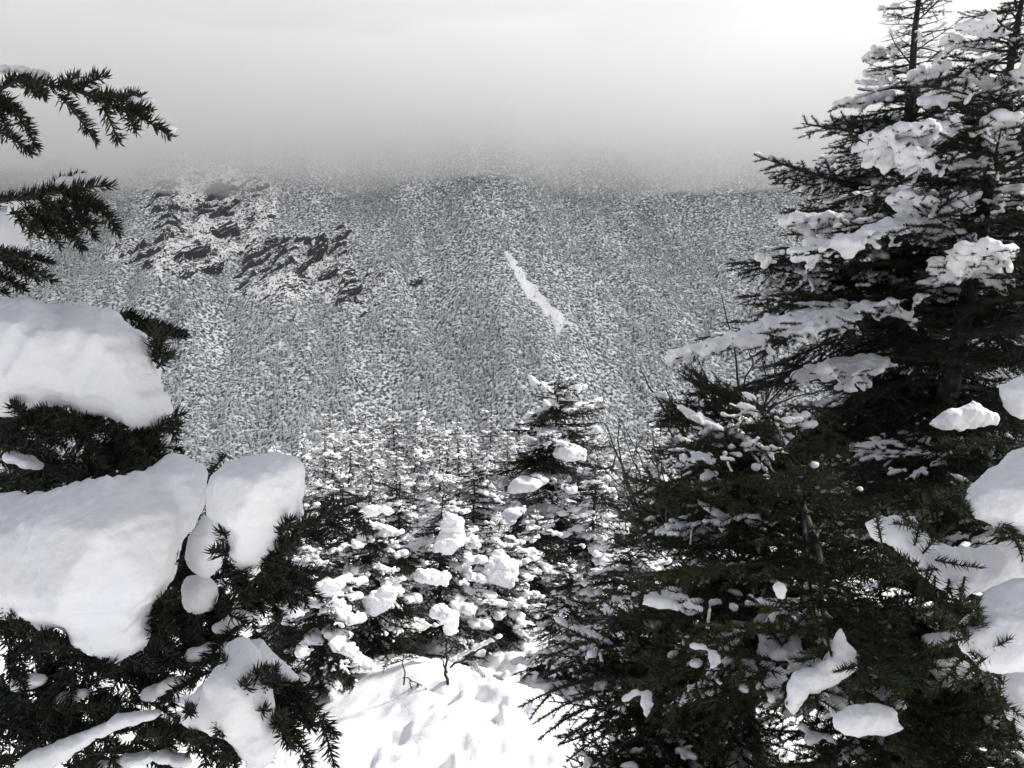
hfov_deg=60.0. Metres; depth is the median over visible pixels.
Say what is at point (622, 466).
bare shrub
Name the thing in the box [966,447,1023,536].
snow clump
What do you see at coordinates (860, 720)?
snow clump
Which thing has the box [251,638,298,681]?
snow clump
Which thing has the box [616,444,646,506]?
spruce tree
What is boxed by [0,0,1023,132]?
sky
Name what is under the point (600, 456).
spruce tree
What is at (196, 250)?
rock outcrop
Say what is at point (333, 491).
spruce tree
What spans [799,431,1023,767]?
fir tree
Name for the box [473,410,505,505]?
spruce tree
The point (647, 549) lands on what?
bare shrub
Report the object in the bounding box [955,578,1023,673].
snow clump
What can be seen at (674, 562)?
spruce tree
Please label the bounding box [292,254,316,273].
rock outcrop
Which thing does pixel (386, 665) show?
sapling
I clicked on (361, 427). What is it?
spruce tree
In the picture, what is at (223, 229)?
rock outcrop
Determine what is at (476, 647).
sapling
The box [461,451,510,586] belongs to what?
spruce tree
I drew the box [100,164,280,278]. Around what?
rocky cliff
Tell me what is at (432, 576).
snow clump
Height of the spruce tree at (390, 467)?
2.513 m
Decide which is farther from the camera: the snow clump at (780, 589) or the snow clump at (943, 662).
the snow clump at (943, 662)
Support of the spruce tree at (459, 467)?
on the snow ground
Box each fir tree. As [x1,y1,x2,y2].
[516,616,767,767]
[566,465,788,767]
[587,363,1021,767]
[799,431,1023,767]
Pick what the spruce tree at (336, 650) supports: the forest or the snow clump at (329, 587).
the snow clump at (329, 587)
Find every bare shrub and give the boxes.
[582,416,729,560]
[601,473,672,550]
[602,419,643,526]
[640,368,686,447]
[680,295,818,423]
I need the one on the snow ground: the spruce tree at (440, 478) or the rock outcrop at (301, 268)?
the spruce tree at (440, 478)
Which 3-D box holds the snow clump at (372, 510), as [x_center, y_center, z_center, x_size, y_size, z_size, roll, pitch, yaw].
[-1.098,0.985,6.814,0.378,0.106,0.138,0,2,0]
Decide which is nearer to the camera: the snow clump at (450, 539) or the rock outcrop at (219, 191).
the snow clump at (450, 539)
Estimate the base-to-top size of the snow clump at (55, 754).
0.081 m
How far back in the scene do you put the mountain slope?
950.37 m
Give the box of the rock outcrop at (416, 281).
[409,275,422,286]
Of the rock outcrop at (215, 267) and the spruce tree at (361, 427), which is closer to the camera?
the spruce tree at (361, 427)
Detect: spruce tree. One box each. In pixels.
[0,64,373,767]
[171,507,230,598]
[236,495,339,665]
[263,536,376,712]
[267,443,283,453]
[290,431,321,495]
[292,437,358,565]
[299,465,365,618]
[300,450,323,500]
[300,465,324,555]
[304,503,448,668]
[311,413,353,496]
[329,425,373,533]
[342,406,386,501]
[351,425,398,537]
[352,444,388,560]
[367,473,437,636]
[371,447,421,567]
[373,406,418,502]
[385,422,438,529]
[387,487,507,668]
[397,406,449,506]
[409,438,466,567]
[424,419,464,507]
[437,442,475,567]
[442,418,478,484]
[442,458,502,623]
[456,436,498,534]
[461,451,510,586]
[463,517,546,657]
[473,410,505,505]
[482,431,523,534]
[485,372,628,601]
[494,418,529,496]
[494,506,572,636]
[502,446,533,537]
[506,446,541,525]
[510,553,603,689]
[554,455,634,616]
[566,508,683,695]
[571,415,600,508]
[571,428,621,514]
[591,472,622,563]
[604,431,630,506]
[611,449,667,572]
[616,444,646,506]
[622,419,661,492]
[638,431,674,515]
[659,475,707,564]
[663,441,679,477]
[664,0,1023,576]
[781,0,1023,521]
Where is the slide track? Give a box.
[503,249,575,332]
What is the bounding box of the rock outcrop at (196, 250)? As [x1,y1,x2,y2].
[173,243,209,258]
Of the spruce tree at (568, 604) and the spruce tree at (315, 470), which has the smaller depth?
the spruce tree at (568, 604)
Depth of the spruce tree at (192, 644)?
1.12 m
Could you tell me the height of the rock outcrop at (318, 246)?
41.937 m
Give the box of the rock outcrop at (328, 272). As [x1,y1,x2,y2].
[317,263,337,280]
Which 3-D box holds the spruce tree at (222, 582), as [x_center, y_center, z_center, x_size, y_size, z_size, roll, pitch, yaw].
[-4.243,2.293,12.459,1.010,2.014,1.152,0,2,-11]
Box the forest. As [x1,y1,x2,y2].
[0,92,1023,484]
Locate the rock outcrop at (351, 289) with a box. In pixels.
[339,283,362,295]
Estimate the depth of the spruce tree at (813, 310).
3.26 m
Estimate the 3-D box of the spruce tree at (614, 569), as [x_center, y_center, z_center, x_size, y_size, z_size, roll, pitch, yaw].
[1.057,1.950,7.459,1.210,1.985,1.097,0,2,0]
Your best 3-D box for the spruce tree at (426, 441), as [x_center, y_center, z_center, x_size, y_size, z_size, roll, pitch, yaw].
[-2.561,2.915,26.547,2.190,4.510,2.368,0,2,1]
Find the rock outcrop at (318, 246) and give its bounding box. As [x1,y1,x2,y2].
[307,231,327,262]
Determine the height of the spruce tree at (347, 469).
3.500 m
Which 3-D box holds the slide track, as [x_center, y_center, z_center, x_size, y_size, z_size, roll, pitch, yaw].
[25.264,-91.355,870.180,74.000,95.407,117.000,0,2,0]
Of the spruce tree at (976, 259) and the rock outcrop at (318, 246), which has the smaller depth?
the spruce tree at (976, 259)
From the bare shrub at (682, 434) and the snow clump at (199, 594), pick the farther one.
the bare shrub at (682, 434)
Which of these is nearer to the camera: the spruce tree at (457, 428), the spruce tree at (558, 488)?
the spruce tree at (558, 488)
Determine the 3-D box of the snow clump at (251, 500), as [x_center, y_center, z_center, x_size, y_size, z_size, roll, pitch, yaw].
[-0.289,0.152,0.990,0.115,0.154,0.095,0,2,0]
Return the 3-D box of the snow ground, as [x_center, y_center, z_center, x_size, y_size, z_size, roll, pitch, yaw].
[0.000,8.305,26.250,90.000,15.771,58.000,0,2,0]
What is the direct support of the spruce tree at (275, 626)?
on the snow ground
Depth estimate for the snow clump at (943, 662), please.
1.97 m
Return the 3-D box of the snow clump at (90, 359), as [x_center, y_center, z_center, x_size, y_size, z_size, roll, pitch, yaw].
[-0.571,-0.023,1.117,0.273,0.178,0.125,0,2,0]
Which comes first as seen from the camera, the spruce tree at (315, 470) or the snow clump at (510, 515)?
the snow clump at (510, 515)
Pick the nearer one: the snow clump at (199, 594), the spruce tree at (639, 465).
the snow clump at (199, 594)
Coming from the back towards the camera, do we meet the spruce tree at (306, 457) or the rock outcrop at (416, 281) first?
the rock outcrop at (416, 281)
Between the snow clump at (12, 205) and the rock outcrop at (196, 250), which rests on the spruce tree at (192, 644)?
the snow clump at (12, 205)
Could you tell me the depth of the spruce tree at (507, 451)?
20.18 m
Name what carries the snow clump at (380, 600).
on the spruce tree at (401, 624)
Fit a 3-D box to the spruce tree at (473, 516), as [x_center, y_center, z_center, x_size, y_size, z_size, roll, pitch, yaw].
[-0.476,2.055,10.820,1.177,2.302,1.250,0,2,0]
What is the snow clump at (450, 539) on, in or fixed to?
on the spruce tree at (460, 595)
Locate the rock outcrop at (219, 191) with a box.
[207,182,229,199]
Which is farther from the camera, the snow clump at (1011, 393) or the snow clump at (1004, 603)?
the snow clump at (1011, 393)
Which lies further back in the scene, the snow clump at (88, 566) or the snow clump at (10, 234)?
the snow clump at (10, 234)
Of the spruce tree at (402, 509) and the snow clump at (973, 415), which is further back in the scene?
the spruce tree at (402, 509)
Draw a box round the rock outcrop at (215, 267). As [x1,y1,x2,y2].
[200,260,224,274]
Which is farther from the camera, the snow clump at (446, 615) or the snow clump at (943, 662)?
the snow clump at (446, 615)
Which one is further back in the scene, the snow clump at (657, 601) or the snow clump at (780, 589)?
the snow clump at (657, 601)
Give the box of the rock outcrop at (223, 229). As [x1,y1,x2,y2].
[209,220,240,237]
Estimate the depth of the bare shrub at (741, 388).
2.75 m
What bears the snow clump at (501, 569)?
on the spruce tree at (520, 600)
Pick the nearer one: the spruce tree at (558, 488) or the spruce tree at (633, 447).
the spruce tree at (558, 488)
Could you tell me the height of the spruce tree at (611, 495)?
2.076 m
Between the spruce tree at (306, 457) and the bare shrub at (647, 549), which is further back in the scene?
the spruce tree at (306, 457)
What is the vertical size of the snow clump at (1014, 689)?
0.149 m
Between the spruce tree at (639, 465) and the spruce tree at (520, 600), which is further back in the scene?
the spruce tree at (639, 465)
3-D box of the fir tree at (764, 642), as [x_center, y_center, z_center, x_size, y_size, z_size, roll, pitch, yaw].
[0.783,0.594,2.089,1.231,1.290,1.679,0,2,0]
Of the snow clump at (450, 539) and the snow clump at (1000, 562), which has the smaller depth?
the snow clump at (1000, 562)
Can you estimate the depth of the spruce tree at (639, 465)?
14.88 m
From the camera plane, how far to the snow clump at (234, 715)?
0.99 m
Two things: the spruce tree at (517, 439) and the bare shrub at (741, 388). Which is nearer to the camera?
the bare shrub at (741, 388)
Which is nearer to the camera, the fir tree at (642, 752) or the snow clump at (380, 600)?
the fir tree at (642, 752)
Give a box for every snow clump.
[0,211,25,251]
[0,296,172,430]
[0,453,207,663]
[7,200,30,218]
[14,709,160,767]
[180,637,281,767]
[181,575,218,614]
[185,514,224,577]
[205,451,305,580]
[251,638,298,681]
[312,577,345,596]
[346,504,393,518]
[362,577,406,616]
[413,568,451,586]
[429,603,459,635]
[432,511,465,554]
[482,549,518,588]
[489,505,525,531]
[507,476,548,493]
[553,443,586,461]
[642,594,680,610]
[772,581,786,598]
[785,628,858,714]
[832,703,903,737]
[865,515,1023,598]
[925,640,971,686]
[929,401,999,431]
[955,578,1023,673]
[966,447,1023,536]
[994,672,1023,737]
[999,376,1023,418]
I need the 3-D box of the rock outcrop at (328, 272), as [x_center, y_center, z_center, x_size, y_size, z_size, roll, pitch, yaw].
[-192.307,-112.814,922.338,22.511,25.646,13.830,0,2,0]
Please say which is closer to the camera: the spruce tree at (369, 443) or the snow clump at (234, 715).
the snow clump at (234, 715)
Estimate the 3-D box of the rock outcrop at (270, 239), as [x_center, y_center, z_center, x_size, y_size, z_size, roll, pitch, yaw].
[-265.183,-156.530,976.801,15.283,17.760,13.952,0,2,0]
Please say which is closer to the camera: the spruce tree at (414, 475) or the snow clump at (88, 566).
the snow clump at (88, 566)
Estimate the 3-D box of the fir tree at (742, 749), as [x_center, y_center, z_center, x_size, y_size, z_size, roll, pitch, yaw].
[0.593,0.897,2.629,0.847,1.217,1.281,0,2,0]
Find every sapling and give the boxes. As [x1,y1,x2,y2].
[381,640,428,689]
[441,624,501,684]
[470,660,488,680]
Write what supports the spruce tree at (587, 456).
on the snow ground
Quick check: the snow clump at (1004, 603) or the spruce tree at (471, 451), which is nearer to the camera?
the snow clump at (1004, 603)
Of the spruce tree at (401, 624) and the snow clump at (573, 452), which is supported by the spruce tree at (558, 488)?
the snow clump at (573, 452)
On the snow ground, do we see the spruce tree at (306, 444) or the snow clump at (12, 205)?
the spruce tree at (306, 444)
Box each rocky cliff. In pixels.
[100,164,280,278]
[233,221,387,317]
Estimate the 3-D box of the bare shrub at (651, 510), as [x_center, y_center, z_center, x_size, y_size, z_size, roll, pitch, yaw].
[0.419,0.422,2.897,0.255,0.260,0.115,0,2,0]
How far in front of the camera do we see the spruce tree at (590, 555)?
9.71 m
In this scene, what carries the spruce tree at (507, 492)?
on the snow ground
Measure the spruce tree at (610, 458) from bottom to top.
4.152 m
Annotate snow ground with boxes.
[0,542,1004,767]
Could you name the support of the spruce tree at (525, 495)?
on the snow ground
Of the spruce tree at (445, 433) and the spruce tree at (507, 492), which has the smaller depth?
the spruce tree at (507, 492)
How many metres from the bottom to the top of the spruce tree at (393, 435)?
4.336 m
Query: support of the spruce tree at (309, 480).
on the snow ground
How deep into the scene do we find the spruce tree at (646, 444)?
28.14 m
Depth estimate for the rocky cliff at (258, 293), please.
923.99 m
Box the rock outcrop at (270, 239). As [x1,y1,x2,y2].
[264,234,277,245]
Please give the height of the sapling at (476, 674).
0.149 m
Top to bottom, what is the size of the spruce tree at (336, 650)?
1.617 m
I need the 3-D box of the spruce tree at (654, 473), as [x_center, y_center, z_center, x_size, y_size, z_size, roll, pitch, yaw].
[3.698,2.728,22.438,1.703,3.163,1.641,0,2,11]
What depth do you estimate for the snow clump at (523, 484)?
10.70 m
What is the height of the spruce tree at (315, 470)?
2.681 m
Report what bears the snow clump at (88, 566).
on the spruce tree at (192, 644)
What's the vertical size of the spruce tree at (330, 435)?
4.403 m
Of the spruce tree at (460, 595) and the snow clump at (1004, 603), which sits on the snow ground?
the spruce tree at (460, 595)
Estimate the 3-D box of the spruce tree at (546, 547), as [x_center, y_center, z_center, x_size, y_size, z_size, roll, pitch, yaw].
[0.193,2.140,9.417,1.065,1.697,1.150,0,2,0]
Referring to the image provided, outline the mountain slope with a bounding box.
[0,87,1023,493]
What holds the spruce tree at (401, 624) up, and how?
on the snow ground
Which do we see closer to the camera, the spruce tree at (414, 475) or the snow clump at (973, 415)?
the snow clump at (973, 415)
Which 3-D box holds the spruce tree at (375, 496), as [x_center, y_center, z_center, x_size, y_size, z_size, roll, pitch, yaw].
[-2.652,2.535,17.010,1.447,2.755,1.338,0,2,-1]
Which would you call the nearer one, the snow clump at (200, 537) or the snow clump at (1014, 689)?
the snow clump at (200, 537)
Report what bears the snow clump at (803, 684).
attached to the fir tree at (764, 642)

